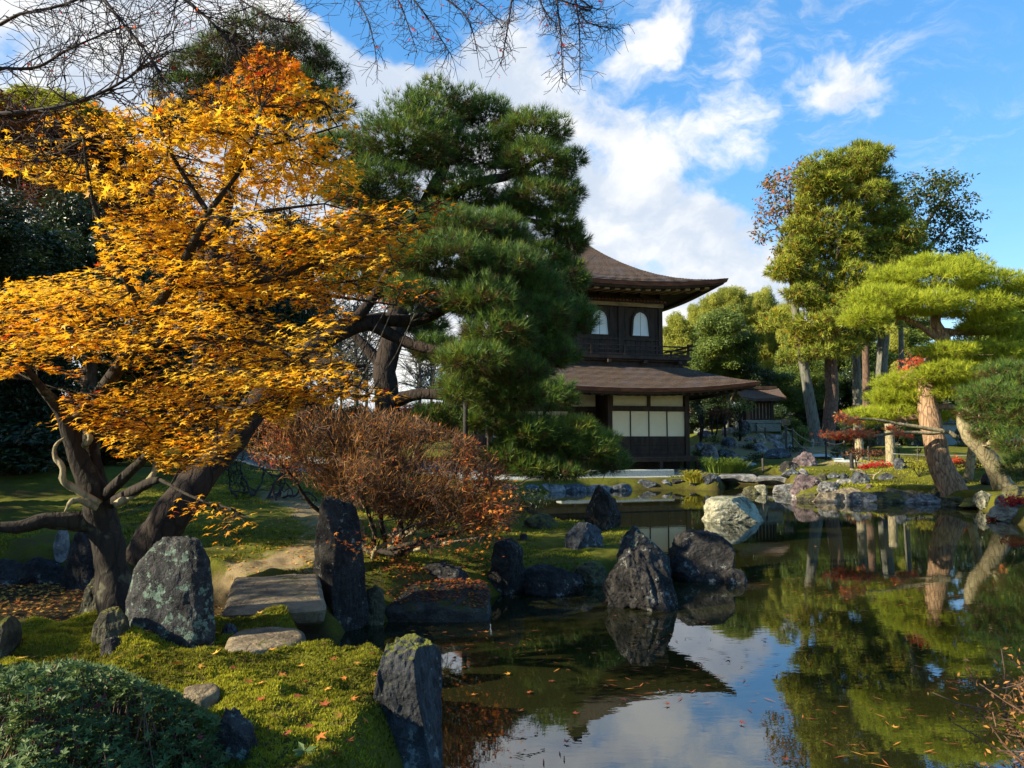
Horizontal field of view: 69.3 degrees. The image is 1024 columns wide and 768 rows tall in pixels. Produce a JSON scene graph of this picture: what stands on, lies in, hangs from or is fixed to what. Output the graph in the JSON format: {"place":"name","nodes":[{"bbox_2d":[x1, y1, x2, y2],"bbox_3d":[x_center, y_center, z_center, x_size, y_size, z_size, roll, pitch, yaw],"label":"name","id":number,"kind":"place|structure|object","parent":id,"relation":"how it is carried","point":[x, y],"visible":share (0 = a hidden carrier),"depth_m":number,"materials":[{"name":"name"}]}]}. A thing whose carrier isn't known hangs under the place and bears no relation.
{"place":"outdoors","nodes":[
{"label":"outdoors","id":0,"kind":"place"},
{"bbox_2d":[0,416,1023,767],"bbox_3d":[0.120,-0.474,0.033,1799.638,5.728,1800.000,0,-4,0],"label":"ground","id":1,"kind":"structure","parent":0,"point":[24,496],"depth_m":9.28,"materials":[{"name":"plant"}]},
{"bbox_2d":[0,615,21,657],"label":"rock","id":2,"kind":"object","parent":1,"relation":"on","point":[10,633],"visible":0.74,"depth_m":4.36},
{"bbox_2d":[0,558,23,586],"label":"rock","id":3,"kind":"object","parent":1,"relation":"on","point":[8,570],"visible":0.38,"depth_m":8.32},
{"bbox_2d":[0,298,62,372],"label":"background tree","id":4,"kind":"object","parent":1,"relation":"on","point":[14,335],"visible":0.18,"depth_m":11.48,"materials":[{"name":"green plant"}]},
{"bbox_2d":[16,556,63,585],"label":"rock","id":5,"kind":"object","parent":1,"relation":"on","point":[37,571],"visible":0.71,"depth_m":8.30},
{"bbox_2d":[0,185,86,311],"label":"background tree","id":6,"kind":"object","parent":1,"relation":"on","point":[32,250],"visible":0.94,"depth_m":11.08,"materials":[{"name":"green plant"}]},
{"bbox_2d":[53,530,69,562],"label":"rock","id":7,"kind":"object","parent":1,"relation":"on","point":[61,546],"visible":0.71,"depth_m":8.64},
{"bbox_2d":[0,336,123,475],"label":"background tree","id":8,"kind":"object","parent":1,"relation":"on","point":[24,408],"visible":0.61,"depth_m":14.47,"materials":[{"name":"green plant"}]},
{"bbox_2d":[0,82,132,135],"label":"background tree","id":9,"kind":"object","parent":1,"relation":"on","point":[56,97],"visible":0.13,"depth_m":36.39,"materials":[{"name":"green plant"}]},
{"bbox_2d":[0,89,137,211],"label":"background tree","id":10,"kind":"object","parent":1,"relation":"on","point":[33,127],"visible":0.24,"depth_m":26.54,"materials":[{"name":"brown plant"}]},
{"bbox_2d":[60,532,94,590],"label":"standing stone","id":11,"kind":"object","parent":1,"relation":"on","point":[78,571],"visible":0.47,"depth_m":8.09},
{"bbox_2d":[1,417,161,466],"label":"background tree","id":12,"kind":"object","parent":1,"relation":"on","point":[105,453],"visible":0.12,"depth_m":16.78,"materials":[{"name":"green plant"}]},
{"bbox_2d":[0,186,168,391],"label":"background tree","id":13,"kind":"object","parent":1,"relation":"on","point":[67,214],"visible":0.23,"depth_m":18.75,"materials":[{"name":"green plant"}]},
{"bbox_2d":[79,576,96,614],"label":"rock","id":14,"kind":"object","parent":1,"relation":"on","point":[88,603],"visible":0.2,"depth_m":5.38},
{"bbox_2d":[0,127,206,351],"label":"background tree","id":15,"kind":"object","parent":1,"relation":"on","point":[107,204],"visible":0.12,"depth_m":27.08,"materials":[{"name":"green plant"}]},
{"bbox_2d":[91,606,129,644],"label":"rock","id":16,"kind":"object","parent":1,"relation":"on","point":[111,622],"visible":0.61,"depth_m":4.51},
{"bbox_2d":[0,582,221,620],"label":"leaf litter","id":17,"kind":"object","parent":1,"relation":"on","point":[41,610],"visible":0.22,"depth_m":7.52,"materials":[{"name":"brown plant"}]},
{"bbox_2d":[100,636,121,655],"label":"rock","id":18,"kind":"object","parent":1,"relation":"on","point":[109,645],"visible":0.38,"depth_m":4.42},
{"bbox_2d":[0,657,240,767],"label":"clipped azalea","id":19,"kind":"object","parent":1,"relation":"on","point":[43,710],"visible":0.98,"depth_m":2.64,"materials":[{"name":"green plant"}]},
{"bbox_2d":[68,319,243,456],"bbox_3d":[-10.297,0.220,20.927,4.899,4.006,4.992,0,-4,0],"label":"background tree","id":20,"kind":"object","parent":1,"relation":"on","point":[102,368],"visible":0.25,"depth_m":20.00,"materials":[{"name":"green plant"}]},
{"bbox_2d":[125,536,215,648],"bbox_3d":[-2.211,1.413,4.849,0.611,0.833,0.428,0,-4,0],"label":"boulder","id":21,"kind":"object","parent":1,"relation":"on","point":[169,598],"visible":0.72,"depth_m":4.69,"materials":[{"name":"stone"}]},
{"bbox_2d":[94,180,280,352],"bbox_3d":[-11.730,-2.491,26.161,6.854,9.351,5.165,0,-4,0],"label":"background tree","id":22,"kind":"object","parent":1,"relation":"on","point":[258,273],"visible":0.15,"depth_m":25.74,"materials":[{"name":"green plant"}]},
{"bbox_2d":[0,604,397,767],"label":"moss","id":23,"kind":"object","parent":1,"relation":"on","point":[185,654],"visible":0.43,"depth_m":3.99,"materials":[{"name":"plant"}]},
{"bbox_2d":[225,627,305,653],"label":"stepping stone","id":24,"kind":"object","parent":23,"relation":"on","point":[259,640],"visible":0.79,"depth_m":4.66,"materials":[{"name":"stone"}]},
{"bbox_2d":[183,683,219,708],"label":"stepping stone","id":25,"kind":"object","parent":1,"relation":"on","point":[207,695],"visible":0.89,"depth_m":3.60,"materials":[{"name":"stone"}]},
{"bbox_2d":[141,298,293,381],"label":"background tree","id":26,"kind":"object","parent":1,"relation":"on","point":[248,329],"visible":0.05,"depth_m":26.51,"materials":[{"name":"green plant"}]},
{"bbox_2d":[0,41,462,615],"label":"japanese maple","id":27,"kind":"object","parent":1,"relation":"on","point":[102,501],"visible":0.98,"depth_m":4.72,"materials":[{"name":"orange plant"}]},
{"bbox_2d":[208,707,257,760],"bbox_3d":[-1.139,1.482,3.022,0.190,0.325,0.138,1,-4,-10],"label":"rock","id":28,"kind":"object","parent":1,"relation":"on","point":[239,740],"visible":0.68,"depth_m":2.98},
{"bbox_2d":[168,364,305,449],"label":"background tree","id":29,"kind":"object","parent":1,"relation":"on","point":[239,401],"visible":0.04,"depth_m":24.74,"materials":[{"name":"green plant"}]},
{"bbox_2d":[219,442,284,496],"bbox_3d":[-4.600,1.736,12.892,0.890,1.432,1.520,-2,-4,26],"label":"bare bush","id":30,"kind":"object","parent":1,"relation":"on","point":[239,474],"visible":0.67,"depth_m":12.66,"materials":[{"name":"brown plant"}]},
{"bbox_2d":[142,2,363,479],"bbox_3d":[-5.108,-2.456,14.274,4.688,9.123,3.120,0,-4,0],"label":"tall pine","id":31,"kind":"object","parent":1,"relation":"on","point":[209,71],"visible":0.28,"depth_m":14.17,"materials":[{"name":"green plant"}]},
{"bbox_2d":[178,253,344,454],"bbox_3d":[-9.793,-1.195,29.572,6.276,8.474,5.955,0,-4,0],"label":"background tree","id":32,"kind":"object","parent":1,"relation":"on","point":[299,318],"visible":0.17,"depth_m":28.64,"materials":[{"name":"green plant"}]},
{"bbox_2d":[221,574,325,625],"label":"slab bridge","id":33,"kind":"structure","parent":1,"relation":"on","point":[301,596],"depth_m":5.76,"materials":[{"name":"stone"}]},
{"bbox_2d":[243,444,316,501],"bbox_3d":[-3.820,1.604,12.310,1.367,1.495,0.969,0,-4,0],"label":"bare bush","id":34,"kind":"object","parent":1,"relation":"on","point":[280,476],"visible":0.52,"depth_m":12.34,"materials":[{"name":"brown plant"}]},
{"bbox_2d":[246,204,349,313],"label":"background tree","id":35,"kind":"object","parent":1,"relation":"on","point":[273,251],"visible":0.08,"depth_m":32.31,"materials":[{"name":"green plant"}]},
{"bbox_2d":[245,382,355,461],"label":"background tree","id":36,"kind":"object","parent":1,"relation":"on","point":[319,412],"visible":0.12,"depth_m":28.35,"materials":[{"name":"green plant"}]},
{"bbox_2d":[0,468,632,597],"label":"moss tufts","id":37,"kind":"object","parent":1,"relation":"on","point":[19,535],"visible":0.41,"depth_m":9.45,"materials":[{"name":"plant"}]},
{"bbox_2d":[0,0,634,229],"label":"bare maple","id":38,"kind":"object","parent":1,"relation":"on","point":[143,65],"visible":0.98,"depth_m":4.33,"materials":[{"name":"brown plant"}]},
{"bbox_2d":[199,488,455,576],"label":"leaf litter","id":39,"kind":"object","parent":1,"relation":"on","point":[300,556],"visible":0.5,"depth_m":8.41,"materials":[{"name":"brown plant"}]},
{"bbox_2d":[313,495,368,631],"bbox_3d":[-1.579,1.717,6.803,0.466,1.389,0.344,3,-5,-39],"label":"standing stone","id":40,"kind":"object","parent":1,"relation":"on","point":[338,570],"visible":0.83,"depth_m":6.68,"materials":[{"name":"stone"}]},
{"bbox_2d":[307,292,375,406],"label":"bare tree","id":41,"kind":"object","parent":1,"relation":"on","point":[345,342],"visible":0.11,"depth_m":40.06,"materials":[{"name":"grey plant"}]},
{"bbox_2d":[316,283,375,409],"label":"bare tree","id":42,"kind":"object","parent":1,"relation":"on","point":[348,347],"visible":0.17,"depth_m":40.88,"materials":[{"name":"grey plant"}]},
{"bbox_2d":[317,296,384,417],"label":"bare tree","id":43,"kind":"object","parent":1,"relation":"on","point":[365,361],"visible":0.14,"depth_m":41.74,"materials":[{"name":"grey plant"}]},
{"bbox_2d":[316,279,411,407],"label":"bare tree","id":44,"kind":"object","parent":1,"relation":"on","point":[371,371],"visible":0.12,"depth_m":42.52,"materials":[{"name":"grey plant"}]},
{"bbox_2d":[126,198,606,566],"bbox_3d":[-1.286,-0.261,8.353,5.121,4.164,2.205,1,-4,-14],"label":"leaning pine","id":45,"kind":"object","parent":1,"relation":"on","point":[504,303],"visible":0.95,"depth_m":8.22,"materials":[{"name":"green plant"}]},
{"bbox_2d":[365,585,385,625],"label":"rock","id":46,"kind":"object","parent":1,"relation":"on","point":[376,600],"visible":0.64,"depth_m":6.91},
{"bbox_2d":[244,400,543,569],"bbox_3d":[-1.363,1.002,7.914,3.421,1.814,2.481,-4,-5,43],"label":"twiggy shrub","id":47,"kind":"object","parent":1,"relation":"on","point":[361,478],"visible":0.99,"depth_m":7.76,"materials":[{"name":"brown plant"}]},
{"bbox_2d":[373,633,442,767],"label":"boulder","id":48,"kind":"object","parent":1,"relation":"on","point":[408,688],"visible":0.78,"depth_m":3.65,"materials":[{"name":"stone"}]},
{"bbox_2d":[369,401,451,456],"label":"background tree","id":49,"kind":"object","parent":1,"relation":"on","point":[405,408],"visible":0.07,"depth_m":34.07,"materials":[{"name":"green plant"}]},
{"bbox_2d":[375,314,458,405],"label":"bare tree","id":50,"kind":"object","parent":1,"relation":"on","point":[418,376],"visible":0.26,"depth_m":44.04,"materials":[{"name":"grey plant"}]},
{"bbox_2d":[385,560,490,608],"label":"leaf litter","id":51,"kind":"object","parent":1,"relation":"on","point":[452,580],"visible":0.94,"depth_m":7.27,"materials":[{"name":"brown plant"}]},
{"bbox_2d":[385,580,491,621],"bbox_3d":[-0.720,2.189,7.259,1.048,0.463,0.577,0,-4,0],"label":"ledge rock","id":52,"kind":"object","parent":1,"relation":"on","point":[443,609],"visible":0.55,"depth_m":7.05,"materials":[{"name":"stone"}]},
{"bbox_2d":[418,560,468,580],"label":"rock","id":53,"kind":"object","parent":1,"relation":"on","point":[442,569],"visible":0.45,"depth_m":7.47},
{"bbox_2d":[300,69,637,517],"bbox_3d":[-0.767,-1.448,12.061,5.666,7.543,2.238,0,-4,0],"label":"upright pine","id":54,"kind":"object","parent":1,"relation":"on","point":[561,191],"visible":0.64,"depth_m":11.90,"materials":[{"name":"green plant"}]},
{"bbox_2d":[487,538,525,594],"bbox_3d":[-0.055,2.129,8.289,0.496,0.800,0.393,4,-6,-45],"label":"rock","id":55,"kind":"object","parent":1,"relation":"on","point":[506,574],"visible":0.71,"depth_m":8.17,"materials":[{"name":"stone"}]},
{"bbox_2d":[496,483,556,512],"bbox_3d":[0.217,2.115,13.809,1.281,0.671,0.947,0,-4,0],"label":"weeping bush","id":56,"kind":"object","parent":1,"relation":"on","point":[532,497],"visible":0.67,"depth_m":13.73,"materials":[{"name":"green plant"}]},
{"bbox_2d":[522,513,559,528],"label":"rock","id":57,"kind":"object","parent":1,"relation":"on","point":[540,521],"visible":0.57,"depth_m":12.45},
{"bbox_2d":[564,522,603,549],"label":"rock","id":58,"kind":"object","parent":1,"relation":"on","point":[579,535],"visible":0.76,"depth_m":9.92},
{"bbox_2d":[573,560,607,585],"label":"rock","id":59,"kind":"object","parent":1,"relation":"on","point":[592,572],"visible":0.56,"depth_m":8.72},
{"bbox_2d":[584,484,620,530],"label":"standing stone","id":60,"kind":"object","parent":1,"relation":"on","point":[603,512],"visible":0.77,"depth_m":12.16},
{"bbox_2d":[452,235,760,476],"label":"temple pavilion","id":61,"kind":"structure","parent":1,"relation":"on","point":[637,386],"depth_m":28.58,"materials":[{"name":"brown wood"}]},
{"bbox_2d":[590,308,610,333],"bbox_3d":[3.429,-2.452,28.919,0.908,1.007,0.080,1,-4,-17],"label":"bell window frame","id":62,"kind":"structure","parent":61,"relation":"in","point":[605,326],"depth_m":28.97,"materials":[{"name":"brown wood"}]},
{"bbox_2d":[630,311,651,335],"bbox_3d":[5.111,-2.417,29.424,0.908,1.007,0.080,1,-4,-17],"label":"bell window frame","id":63,"kind":"structure","parent":61,"relation":"in","point":[635,320],"depth_m":29.45,"materials":[{"name":"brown wood"}]},
{"bbox_2d":[585,469,673,476],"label":"step stone","id":64,"kind":"object","parent":1,"relation":"on","point":[651,472],"visible":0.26,"depth_m":26.24,"materials":[{"name":"stone"}]},
{"bbox_2d":[663,310,699,367],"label":"tree","id":65,"kind":"object","parent":1,"relation":"on","point":[678,330],"visible":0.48,"depth_m":51.69,"materials":[{"name":"green plant"}]},
{"bbox_2d":[689,395,736,429],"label":"garden tree","id":66,"kind":"object","parent":1,"relation":"on","point":[710,403],"visible":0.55,"depth_m":42.11,"materials":[{"name":"green plant"}]},
{"bbox_2d":[697,456,746,473],"bbox_3d":[7.633,2.983,27.351,2.297,0.648,2.038,0,-4,0],"label":"grass clump","id":67,"kind":"object","parent":1,"relation":"on","point":[719,466],"visible":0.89,"depth_m":26.95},
{"bbox_2d":[697,285,753,405],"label":"bamboo clump","id":68,"kind":"object","parent":1,"relation":"on","point":[727,296],"visible":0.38,"depth_m":54.03,"materials":[{"name":"green plant"}]},
{"bbox_2d":[687,303,776,427],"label":"camellia tree","id":69,"kind":"object","parent":1,"relation":"on","point":[735,364],"visible":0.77,"depth_m":41.30,"materials":[{"name":"green plant"}]},
{"bbox_2d":[719,474,756,482],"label":"stone bridge slab","id":70,"kind":"structure","parent":1,"relation":"on","point":[746,478],"depth_m":25.56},
{"bbox_2d":[725,393,755,440],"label":"garden tree","id":71,"kind":"object","parent":1,"relation":"on","point":[739,408],"visible":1,"depth_m":34.40,"materials":[{"name":"green plant"}]},
{"bbox_2d":[730,386,785,431],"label":"well house","id":72,"kind":"structure","parent":1,"relation":"on","point":[765,398],"depth_m":37.47,"materials":[{"name":"wood"}]},
{"bbox_2d":[744,285,778,340],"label":"bamboo clump","id":73,"kind":"object","parent":1,"relation":"on","point":[764,301],"visible":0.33,"depth_m":58.97,"materials":[{"name":"green plant"}]},
{"bbox_2d":[758,300,802,384],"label":"bamboo clump","id":74,"kind":"object","parent":1,"relation":"on","point":[773,345],"visible":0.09,"depth_m":56.03,"materials":[{"name":"green plant"}]},
{"bbox_2d":[746,155,824,445],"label":"leaning maple","id":75,"kind":"object","parent":1,"relation":"on","point":[813,421],"visible":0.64,"depth_m":35.80,"materials":[{"name":"brown plant"}]},
{"bbox_2d":[765,369,805,414],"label":"garden tree","id":76,"kind":"object","parent":1,"relation":"on","point":[794,402],"visible":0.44,"depth_m":42.67,"materials":[{"name":"green plant"}]},
{"bbox_2d":[792,451,817,465],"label":"rock","id":77,"kind":"object","parent":1,"relation":"on","point":[804,458],"visible":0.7,"depth_m":27.88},
{"bbox_2d":[790,474,820,497],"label":"rock","id":78,"kind":"object","parent":1,"relation":"on","point":[802,482],"visible":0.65,"depth_m":20.92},
{"bbox_2d":[785,358,847,412],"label":"garden tree","id":79,"kind":"object","parent":1,"relation":"on","point":[818,374],"visible":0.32,"depth_m":44.32,"materials":[{"name":"green plant"}]},
{"bbox_2d":[789,401,843,442],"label":"garden tree","id":80,"kind":"object","parent":1,"relation":"on","point":[798,416],"visible":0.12,"depth_m":42.85,"materials":[{"name":"green plant"}]},
{"bbox_2d":[750,137,937,446],"bbox_3d":[16.859,-4.699,35.925,10.108,15.895,5.932,0,-4,0],"label":"tall conifer","id":81,"kind":"object","parent":1,"relation":"on","point":[852,175],"visible":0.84,"depth_m":35.20,"materials":[{"name":"green plant"}]},
{"bbox_2d":[666,453,1023,491],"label":"moss tufts","id":82,"kind":"object","parent":1,"relation":"on","point":[889,480],"visible":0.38,"depth_m":24.51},
{"bbox_2d":[821,327,876,372],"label":"tree","id":83,"kind":"object","parent":1,"relation":"on","point":[846,364],"visible":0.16,"depth_m":46.74,"materials":[{"name":"green plant"}]},
{"bbox_2d":[838,366,861,412],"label":"garden tree","id":84,"kind":"object","parent":1,"relation":"on","point":[848,387],"visible":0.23,"depth_m":44.53,"materials":[{"name":"green plant"}]},
{"bbox_2d":[843,492,877,502],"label":"rock","id":85,"kind":"object","parent":1,"relation":"on","point":[864,497],"visible":0.69,"depth_m":19.56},
{"bbox_2d":[830,302,899,447],"bbox_3d":[17.817,-0.981,38.195,4.218,8.899,2.748,0,-4,0],"label":"pole trunk","id":86,"kind":"object","parent":1,"relation":"on","point":[856,380],"visible":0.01,"depth_m":37.95,"materials":[{"name":"brown plant"}]},
{"bbox_2d":[862,343,872,445],"bbox_3d":[18.586,-1.160,39.192,2.485,9.242,2.807,-1,-4,17],"label":"pole trunk","id":87,"kind":"object","parent":1,"relation":"on","point":[865,369],"visible":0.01,"depth_m":39.01,"materials":[{"name":"brown plant"}]},
{"bbox_2d":[867,491,904,502],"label":"rock","id":88,"kind":"object","parent":1,"relation":"on","point":[886,497],"visible":0.59,"depth_m":19.48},
{"bbox_2d":[885,424,895,464],"bbox_3d":[13.743,2.282,26.907,0.329,1.689,0.342,0,-4,0],"label":"prop pole","id":89,"kind":"object","parent":1,"relation":"on","point":[890,448],"visible":0.52,"depth_m":26.79,"materials":[{"name":"beige wood"}]},
{"bbox_2d":[811,352,984,479],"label":"red maple","id":90,"kind":"object","parent":1,"relation":"on","point":[850,434],"visible":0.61,"depth_m":19.14,"materials":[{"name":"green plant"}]},
{"bbox_2d":[874,328,922,360],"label":"bamboo clump","id":91,"kind":"object","parent":1,"relation":"on","point":[893,343],"visible":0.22,"depth_m":51.59,"materials":[{"name":"green plant"}]},
{"bbox_2d":[875,315,932,348],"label":"garden tree","id":92,"kind":"object","parent":1,"relation":"on","point":[918,335],"visible":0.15,"depth_m":52.63,"materials":[{"name":"green plant"}]},
{"bbox_2d":[833,249,1023,496],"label":"red pine","id":93,"kind":"object","parent":1,"relation":"on","point":[908,292],"visible":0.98,"depth_m":19.46,"materials":[{"name":"green plant"}]},
{"bbox_2d":[872,166,991,445],"bbox_3d":[22.190,-4.213,39.557,6.594,15.334,3.026,0,-4,0],"label":"broadleaf maple","id":94,"kind":"object","parent":1,"relation":"on","point":[881,362],"visible":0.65,"depth_m":39.34,"materials":[{"name":"green plant"}]},
{"bbox_2d":[927,644,1023,767],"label":"twiggy azalea","id":95,"kind":"object","parent":1,"relation":"on","point":[1009,752],"visible":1,"depth_m":3.48,"materials":[{"name":"plant"}]},
{"bbox_2d":[946,355,1023,490],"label":"dark pine","id":96,"kind":"object","parent":1,"relation":"on","point":[999,403],"visible":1,"depth_m":17.15,"materials":[{"name":"green plant"}]},
{"bbox_2d":[0,0,1023,413],"label":"sky","id":97,"kind":"structure","parent":0,"point":[681,129],"materials":[{"name":"blue"}]},
{"bbox_2d":[337,484,1023,767],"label":"pond water","id":98,"kind":"structure","parent":0,"point":[950,557],"depth_m":6.03,"materials":[{"name":"liquid"}]},
{"bbox_2d":[523,564,583,596],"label":"rock","id":99,"kind":"object","parent":98,"relation":"in","point":[546,580],"visible":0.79,"depth_m":8.17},
{"bbox_2d":[603,545,677,611],"bbox_3d":[1.341,2.085,7.741,0.781,0.814,0.597,-2,-5,30],"label":"rock","id":100,"kind":"object","parent":98,"relation":"in","point":[639,578],"visible":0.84,"depth_m":7.54,"materials":[{"name":"stone"}]},
{"bbox_2d":[616,525,670,575],"bbox_3d":[1.608,2.157,9.008,0.646,0.857,0.517,0,-4,0],"label":"rock","id":101,"kind":"object","parent":98,"relation":"in","point":[634,536],"visible":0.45,"depth_m":8.96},
{"bbox_2d":[668,528,735,581],"bbox_3d":[2.353,2.195,9.197,0.798,0.794,0.638,0,-4,0],"label":"rock","id":102,"kind":"object","parent":98,"relation":"in","point":[701,555],"visible":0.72,"depth_m":9.02,"materials":[{"name":"stone"}]},
{"bbox_2d":[408,575,1021,767],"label":"fallen leaves","id":103,"kind":"object","parent":98,"relation":"on","point":[776,676],"visible":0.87,"depth_m":5.62,"materials":[{"name":"brown plant"}]},
{"bbox_2d":[702,496,763,522],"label":"rock","id":104,"kind":"object","parent":98,"relation":"in","point":[728,509],"visible":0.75,"depth_m":15.11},
{"bbox_2d":[724,568,747,583],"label":"stone","id":105,"kind":"object","parent":98,"relation":"in","point":[734,576],"visible":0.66,"depth_m":8.81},
{"bbox_2d":[812,492,844,501],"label":"rock","id":106,"kind":"object","parent":98,"relation":"in","point":[829,497],"visible":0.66,"depth_m":19.75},
{"bbox_2d":[904,494,940,503],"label":"rock","id":107,"kind":"object","parent":98,"relation":"in","point":[925,499],"visible":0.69,"depth_m":19.22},
{"bbox_2d":[972,490,992,509],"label":"rock","id":108,"kind":"object","parent":98,"relation":"on","point":[981,499],"visible":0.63,"depth_m":17.38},
{"bbox_2d":[986,503,1022,521],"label":"rock","id":109,"kind":"object","parent":98,"relation":"on","point":[1002,513],"visible":0.8,"depth_m":15.31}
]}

